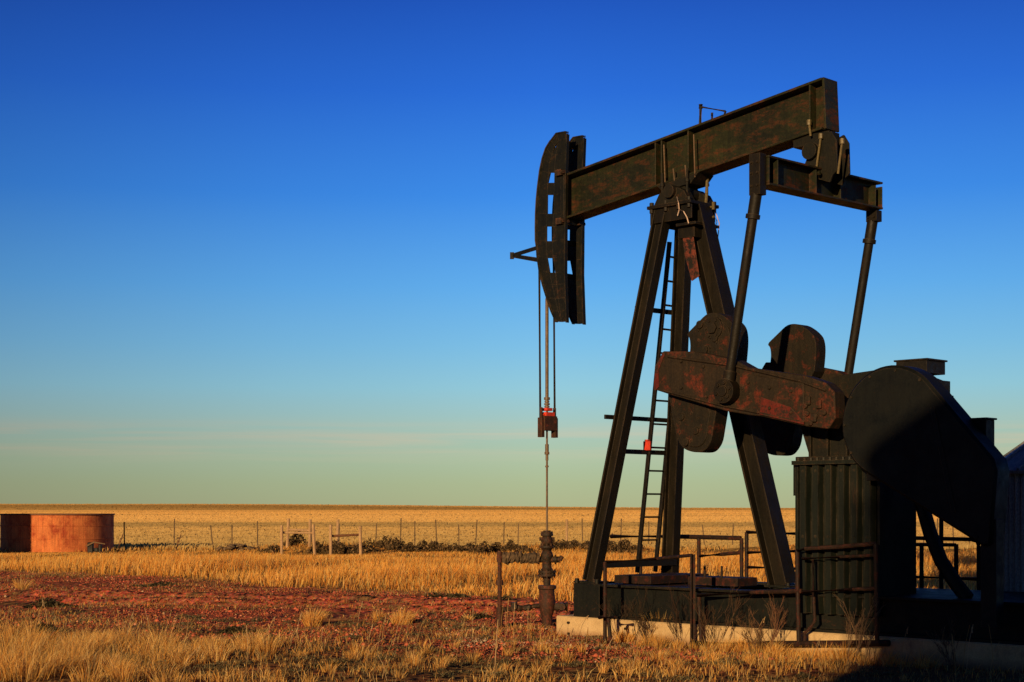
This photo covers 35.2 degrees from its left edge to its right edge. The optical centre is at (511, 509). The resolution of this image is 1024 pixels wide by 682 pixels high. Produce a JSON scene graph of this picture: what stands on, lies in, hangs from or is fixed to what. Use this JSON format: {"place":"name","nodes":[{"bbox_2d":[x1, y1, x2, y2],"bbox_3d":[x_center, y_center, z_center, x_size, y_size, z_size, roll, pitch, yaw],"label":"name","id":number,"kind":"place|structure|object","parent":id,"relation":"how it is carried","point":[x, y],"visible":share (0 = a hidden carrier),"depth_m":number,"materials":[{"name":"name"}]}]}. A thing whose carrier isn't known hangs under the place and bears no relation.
{"place":"outdoors","nodes":[
{"label":"outdoors","id":0,"kind":"place"},
{"bbox_2d":[0,570,858,662],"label":"scoria gravel","id":1,"kind":"structure","parent":0,"point":[231,611],"depth_m":23.49,"materials":[{"name":"red gravel"}]},
{"bbox_2d":[0,526,972,551],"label":"field grass","id":2,"kind":"structure","parent":0,"point":[260,546],"depth_m":61.54,"materials":[{"name":"plant"}]},
{"bbox_2d":[0,598,998,681],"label":"grass stalk","id":3,"kind":"object","parent":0,"point":[446,639],"depth_m":16.29,"materials":[{"name":"beige plant"}]},
{"bbox_2d":[0,612,1023,681],"bbox_3d":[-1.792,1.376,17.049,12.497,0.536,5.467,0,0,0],"label":"bunch grass","id":4,"kind":"structure","parent":0,"point":[76,660],"depth_m":16.64,"materials":[{"name":"beige plant"}]},
{"bbox_2d":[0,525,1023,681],"bbox_3d":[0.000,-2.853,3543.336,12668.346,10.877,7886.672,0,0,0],"label":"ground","id":5,"kind":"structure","parent":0,"point":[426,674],"depth_m":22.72,"materials":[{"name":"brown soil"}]},
{"bbox_2d":[11,575,32,589],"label":"grass clump","id":6,"kind":"object","parent":5,"relation":"on","point":[20,585],"visible":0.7,"depth_m":31.48,"materials":[{"name":"beige plant"}]},
{"bbox_2d":[30,623,69,632],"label":"bush","id":7,"kind":"object","parent":5,"relation":"on","point":[46,626],"visible":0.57,"depth_m":21.09,"materials":[{"name":"green plant"}]},
{"bbox_2d":[24,597,77,608],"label":"bush","id":8,"kind":"object","parent":5,"relation":"on","point":[51,602],"visible":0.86,"depth_m":26.23,"materials":[{"name":"green plant"}]},
{"bbox_2d":[0,513,114,551],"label":"rusty tank","id":9,"kind":"object","parent":5,"relation":"on","point":[46,532],"visible":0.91,"depth_m":60.17,"materials":[{"name":"metal"}]},
{"bbox_2d":[86,541,104,552],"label":"scrap pile","id":10,"kind":"object","parent":5,"relation":"on","point":[90,547],"visible":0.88,"depth_m":58.30,"materials":[{"name":"grey metal"}]},
{"bbox_2d":[133,580,177,586],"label":"bush","id":11,"kind":"object","parent":5,"relation":"on","point":[161,583],"visible":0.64,"depth_m":33.20,"materials":[{"name":"green plant"}]},
{"bbox_2d":[215,542,259,550],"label":"stone heap","id":12,"kind":"object","parent":5,"relation":"on","point":[231,547],"visible":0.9,"depth_m":59.88,"materials":[{"name":"brown stone"}]},
{"bbox_2d":[217,625,257,633],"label":"bush","id":13,"kind":"object","parent":5,"relation":"on","point":[232,629],"visible":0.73,"depth_m":20.94,"materials":[{"name":"green plant"}]},
{"bbox_2d":[256,545,279,552],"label":"sagebrush","id":14,"kind":"object","parent":5,"relation":"on","point":[270,549],"visible":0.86,"depth_m":57.65,"materials":[{"name":"green plant"}]},
{"bbox_2d":[283,531,307,546],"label":"sagebrush","id":15,"kind":"object","parent":5,"relation":"on","point":[297,540],"visible":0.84,"depth_m":60.10,"materials":[{"name":"green plant"}]},
{"bbox_2d":[280,518,315,554],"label":"corner brace","id":16,"kind":"object","parent":5,"relation":"on","point":[289,531],"visible":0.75,"depth_m":56.59,"materials":[{"name":"brown wood"}]},
{"bbox_2d":[300,603,332,626],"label":"grass clump","id":17,"kind":"object","parent":5,"relation":"on","point":[316,617],"visible":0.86,"depth_m":22.18,"materials":[{"name":"beige plant"}]},
{"bbox_2d":[306,540,328,552],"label":"sagebrush","id":18,"kind":"object","parent":5,"relation":"on","point":[321,548],"visible":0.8,"depth_m":57.43,"materials":[{"name":"green plant"}]},
{"bbox_2d":[302,661,343,667],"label":"bush","id":19,"kind":"object","parent":5,"relation":"on","point":[324,664],"visible":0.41,"depth_m":16.25,"materials":[{"name":"green plant"}]},
{"bbox_2d":[311,613,365,625],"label":"dead branch","id":20,"kind":"object","parent":5,"relation":"on","point":[338,619],"visible":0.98,"depth_m":22.23,"materials":[{"name":"brown wood"}]},
{"bbox_2d":[326,539,358,551],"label":"sagebrush","id":21,"kind":"object","parent":5,"relation":"on","point":[336,542],"visible":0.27,"depth_m":57.68,"materials":[{"name":"green plant"}]},
{"bbox_2d":[325,543,363,553],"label":"sagebrush","id":22,"kind":"object","parent":5,"relation":"on","point":[342,548],"visible":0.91,"depth_m":57.00,"materials":[{"name":"green plant"}]},
{"bbox_2d":[329,519,361,554],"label":"corner brace","id":23,"kind":"object","parent":5,"relation":"on","point":[337,535],"visible":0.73,"depth_m":55.96,"materials":[{"name":"brown wood"}]},
{"bbox_2d":[350,543,376,551],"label":"sagebrush","id":24,"kind":"object","parent":5,"relation":"on","point":[370,548],"visible":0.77,"depth_m":58.01,"materials":[{"name":"green plant"}]},
{"bbox_2d":[362,535,392,546],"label":"sagebrush","id":25,"kind":"object","parent":5,"relation":"on","point":[380,542],"visible":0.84,"depth_m":60.00,"materials":[{"name":"green plant"}]},
{"bbox_2d":[370,610,386,621],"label":"grass clump","id":26,"kind":"object","parent":5,"relation":"on","point":[375,616],"visible":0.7,"depth_m":22.70,"materials":[{"name":"beige plant"}]},
{"bbox_2d":[377,537,405,549],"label":"sagebrush","id":27,"kind":"object","parent":5,"relation":"on","point":[395,543],"visible":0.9,"depth_m":59.38,"materials":[{"name":"green plant"}]},
{"bbox_2d":[387,607,420,624],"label":"grass clump","id":28,"kind":"object","parent":5,"relation":"on","point":[411,617],"visible":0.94,"depth_m":22.17,"materials":[{"name":"beige plant"}]},
{"bbox_2d":[398,542,425,551],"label":"sagebrush","id":29,"kind":"object","parent":5,"relation":"on","point":[409,547],"visible":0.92,"depth_m":58.37,"materials":[{"name":"green plant"}]},
{"bbox_2d":[417,539,429,549],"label":"sagebrush","id":30,"kind":"object","parent":5,"relation":"on","point":[420,545],"visible":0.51,"depth_m":59.50,"materials":[{"name":"green plant"}]},
{"bbox_2d":[421,540,446,551],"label":"sagebrush","id":31,"kind":"object","parent":5,"relation":"on","point":[432,545],"visible":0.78,"depth_m":59.04,"materials":[{"name":"green plant"}]},
{"bbox_2d":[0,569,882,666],"bbox_3d":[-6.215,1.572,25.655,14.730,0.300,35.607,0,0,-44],"label":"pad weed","id":32,"kind":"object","parent":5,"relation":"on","point":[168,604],"visible":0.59,"depth_m":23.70,"materials":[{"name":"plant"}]},
{"bbox_2d":[426,591,468,597],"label":"bush","id":33,"kind":"object","parent":5,"relation":"on","point":[451,595],"visible":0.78,"depth_m":29.29,"materials":[{"name":"green plant"}]},
{"bbox_2d":[432,541,467,552],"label":"sagebrush","id":34,"kind":"object","parent":5,"relation":"on","point":[449,548],"visible":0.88,"depth_m":58.65,"materials":[{"name":"green plant"}]},
{"bbox_2d":[451,542,477,551],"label":"sagebrush","id":35,"kind":"object","parent":5,"relation":"on","point":[469,546],"visible":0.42,"depth_m":59.44,"materials":[{"name":"green plant"}]},
{"bbox_2d":[462,614,475,620],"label":"grass clump","id":36,"kind":"object","parent":5,"relation":"on","point":[470,618],"visible":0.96,"depth_m":23.23,"materials":[{"name":"beige plant"}]},
{"bbox_2d":[459,613,492,618],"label":"bush","id":37,"kind":"object","parent":5,"relation":"on","point":[479,616],"visible":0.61,"depth_m":23.61,"materials":[{"name":"green plant"}]},
{"bbox_2d":[467,540,493,554],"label":"sagebrush","id":38,"kind":"object","parent":5,"relation":"on","point":[481,548],"visible":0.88,"depth_m":57.07,"materials":[{"name":"green plant"}]},
{"bbox_2d":[0,543,975,601],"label":"tall grass","id":39,"kind":"structure","parent":5,"relation":"on","point":[393,569],"depth_m":40.32,"materials":[{"name":"yellow plant"}]},
{"bbox_2d":[465,595,514,599],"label":"bush","id":40,"kind":"object","parent":5,"relation":"on","point":[503,598],"visible":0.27,"depth_m":27.76,"materials":[{"name":"green plant"}]},
{"bbox_2d":[0,504,980,548],"bbox_3d":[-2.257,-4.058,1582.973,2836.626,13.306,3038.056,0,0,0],"label":"field stubble","id":41,"kind":"object","parent":5,"relation":"on","point":[220,519],"visible":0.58,"depth_m":184.57,"materials":[{"name":"yellow plant"}]},
{"bbox_2d":[495,621,497,667],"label":"dry stalk","id":42,"kind":"object","parent":5,"relation":"on","point":[496,645],"visible":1,"depth_m":15.20,"materials":[{"name":"brown plant"}]},
{"bbox_2d":[490,542,510,551],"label":"sagebrush","id":43,"kind":"object","parent":5,"relation":"on","point":[497,547],"visible":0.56,"depth_m":58.04,"materials":[{"name":"green plant"}]},
{"bbox_2d":[0,614,1023,681],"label":"weed","id":44,"kind":"object","parent":5,"relation":"on","point":[341,659],"visible":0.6,"depth_m":16.95,"materials":[{"name":"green plant"}]},
{"bbox_2d":[505,539,520,550],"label":"sagebrush","id":45,"kind":"object","parent":5,"relation":"on","point":[511,545],"visible":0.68,"depth_m":58.50,"materials":[{"name":"green plant"}]},
{"bbox_2d":[508,545,541,552],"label":"sagebrush","id":46,"kind":"object","parent":5,"relation":"on","point":[526,549],"visible":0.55,"depth_m":56.91,"materials":[{"name":"green plant"}]},
{"bbox_2d":[496,530,567,626],"bbox_3d":[0.270,1.007,21.992,0.986,1.432,0.267,0,0,0],"label":"wellhead","id":47,"kind":"object","parent":5,"relation":"on","point":[547,605],"visible":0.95,"depth_m":21.93,"materials":[{"name":"metal"}]},
{"bbox_2d":[434,627,639,648],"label":"pale gravel","id":48,"kind":"structure","parent":5,"relation":"on","point":[485,640],"depth_m":19.41,"materials":[{"name":"beige gravel"}]},
{"bbox_2d":[123,518,969,547],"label":"wire fence","id":49,"kind":"object","parent":5,"relation":"on","point":[518,530],"visible":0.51,"depth_m":65.75,"materials":[{"name":"brown wood"}]},
{"bbox_2d":[538,541,572,549],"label":"sagebrush","id":50,"kind":"object","parent":5,"relation":"on","point":[563,546],"visible":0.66,"depth_m":58.43,"materials":[{"name":"green plant"}]},
{"bbox_2d":[556,539,579,546],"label":"sagebrush","id":51,"kind":"object","parent":5,"relation":"on","point":[575,542],"visible":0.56,"depth_m":59.58,"materials":[{"name":"green plant"}]},
{"bbox_2d":[569,540,588,548],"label":"sagebrush","id":52,"kind":"object","parent":5,"relation":"on","point":[584,545],"visible":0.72,"depth_m":58.87,"materials":[{"name":"green plant"}]},
{"bbox_2d":[595,593,638,631],"bbox_3d":[1.303,1.323,19.672,0.635,0.607,0.274,0,0,-36],"label":"dry weed","id":53,"kind":"object","parent":5,"relation":"on","point":[608,602],"visible":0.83,"depth_m":19.68,"materials":[{"name":"brown plant"}]},
{"bbox_2d":[606,540,631,552],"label":"sagebrush","id":54,"kind":"object","parent":5,"relation":"on","point":[613,547],"visible":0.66,"depth_m":57.37,"materials":[{"name":"green plant"}]},
{"bbox_2d":[612,626,634,642],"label":"grass clump","id":55,"kind":"object","parent":5,"relation":"on","point":[621,638],"visible":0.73,"depth_m":19.48,"materials":[{"name":"beige plant"}]},
{"bbox_2d":[615,538,645,549],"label":"sagebrush","id":56,"kind":"object","parent":5,"relation":"on","point":[625,544],"visible":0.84,"depth_m":59.06,"materials":[{"name":"green plant"}]},
{"bbox_2d":[624,585,651,643],"bbox_3d":[1.508,1.246,19.168,0.383,0.771,0.455,0,0,0],"label":"dry weed","id":57,"kind":"object","parent":5,"relation":"on","point":[644,629],"visible":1,"depth_m":19.18,"materials":[{"name":"brown plant"}]},
{"bbox_2d":[598,554,692,645],"bbox_3d":[1.603,1.119,19.151,1.144,1.204,0.582,0,0,11],"label":"guard rail","id":58,"kind":"object","parent":5,"relation":"on","point":[606,622],"visible":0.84,"depth_m":19.28,"materials":[{"name":"brown metal"}]},
{"bbox_2d":[642,611,670,631],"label":"grass clump","id":59,"kind":"object","parent":5,"relation":"on","point":[655,623],"visible":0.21,"depth_m":19.34,"materials":[{"name":"beige plant"}]},
{"bbox_2d":[610,534,743,576],"bbox_3d":[2.211,0.871,21.934,2.306,1.058,0.060,0,0,45],"label":"guard rail","id":60,"kind":"object","parent":5,"relation":"on","point":[714,537],"visible":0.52,"depth_m":21.50,"materials":[{"name":"brown metal"}]},
{"bbox_2d":[665,581,709,645],"bbox_3d":[2.062,1.214,18.877,0.550,0.848,0.638,0,0,0],"label":"dry weed","id":61,"kind":"object","parent":5,"relation":"on","point":[669,623],"visible":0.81,"depth_m":18.92,"materials":[{"name":"brown plant"}]},
{"bbox_2d":[683,583,749,645],"bbox_3d":[2.307,1.224,18.376,0.806,0.819,0.446,0,0,0],"label":"dry weed","id":62,"kind":"object","parent":5,"relation":"on","point":[713,625],"visible":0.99,"depth_m":18.37,"materials":[{"name":"brown plant"}]},
{"bbox_2d":[735,611,770,653],"bbox_3d":[2.624,1.354,17.753,0.423,0.523,0.456,0,0,0],"label":"dry weed","id":63,"kind":"object","parent":5,"relation":"on","point":[748,639],"visible":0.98,"depth_m":17.70,"materials":[{"name":"brown plant"}]},
{"bbox_2d":[749,597,786,654],"bbox_3d":[2.808,1.263,17.718,0.518,0.720,0.507,0,0,0],"label":"dry weed","id":64,"kind":"object","parent":5,"relation":"on","point":[775,623],"visible":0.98,"depth_m":17.74,"materials":[{"name":"brown plant"}]},
{"bbox_2d":[557,614,1023,670],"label":"concrete foundation","id":65,"kind":"object","parent":5,"relation":"on","point":[1006,656],"visible":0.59,"depth_m":17.39,"materials":[{"name":"beige concrete"}]},
{"bbox_2d":[510,77,1023,644],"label":"pump jack","id":66,"kind":"object","parent":65,"relation":"on","point":[894,449],"visible":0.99,"depth_m":18.81,"materials":[{"name":"paint"}]},
{"bbox_2d":[690,541,890,647],"bbox_3d":[3.018,0.996,17.852,2.661,1.309,0.085,0,0,45],"label":"guard rail","id":67,"kind":"object","parent":5,"relation":"on","point":[797,591],"visible":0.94,"depth_m":17.62,"materials":[{"name":"brown metal"}]},
{"bbox_2d":[824,640,865,662],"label":"grass clump","id":68,"kind":"object","parent":5,"relation":"on","point":[842,653],"visible":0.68,"depth_m":16.96,"materials":[{"name":"beige plant"}]},
{"bbox_2d":[835,594,883,663],"bbox_3d":[3.577,1.249,16.756,0.534,0.762,0.574,0,0,22],"label":"dry weed","id":69,"kind":"object","parent":5,"relation":"on","point":[860,639],"visible":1,"depth_m":16.77,"materials":[{"name":"brown plant"}]},
{"bbox_2d":[745,519,980,589],"bbox_3d":[4.243,0.675,19.902,3.378,1.450,0.051,0,0,45],"label":"guard rail","id":70,"kind":"object","parent":5,"relation":"on","point":[921,577],"visible":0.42,"depth_m":19.05,"materials":[{"name":"metal"}]},
{"bbox_2d":[926,621,960,673],"bbox_3d":[4.208,1.332,15.642,0.315,0.571,0.408,0,0,0],"label":"dry weed","id":71,"kind":"object","parent":5,"relation":"on","point":[945,644],"visible":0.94,"depth_m":15.68,"materials":[{"name":"brown plant"}]},
{"bbox_2d":[1003,441,1023,591],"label":"corrugated bin","id":72,"kind":"object","parent":5,"relation":"on","point":[1014,555],"visible":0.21,"depth_m":18.35,"materials":[{"name":"grey metal"}]},
{"bbox_2d":[0,0,1023,507],"label":"sky","id":73,"kind":"structure","parent":0,"point":[252,251],"materials":[{"name":"blue"}]}
]}

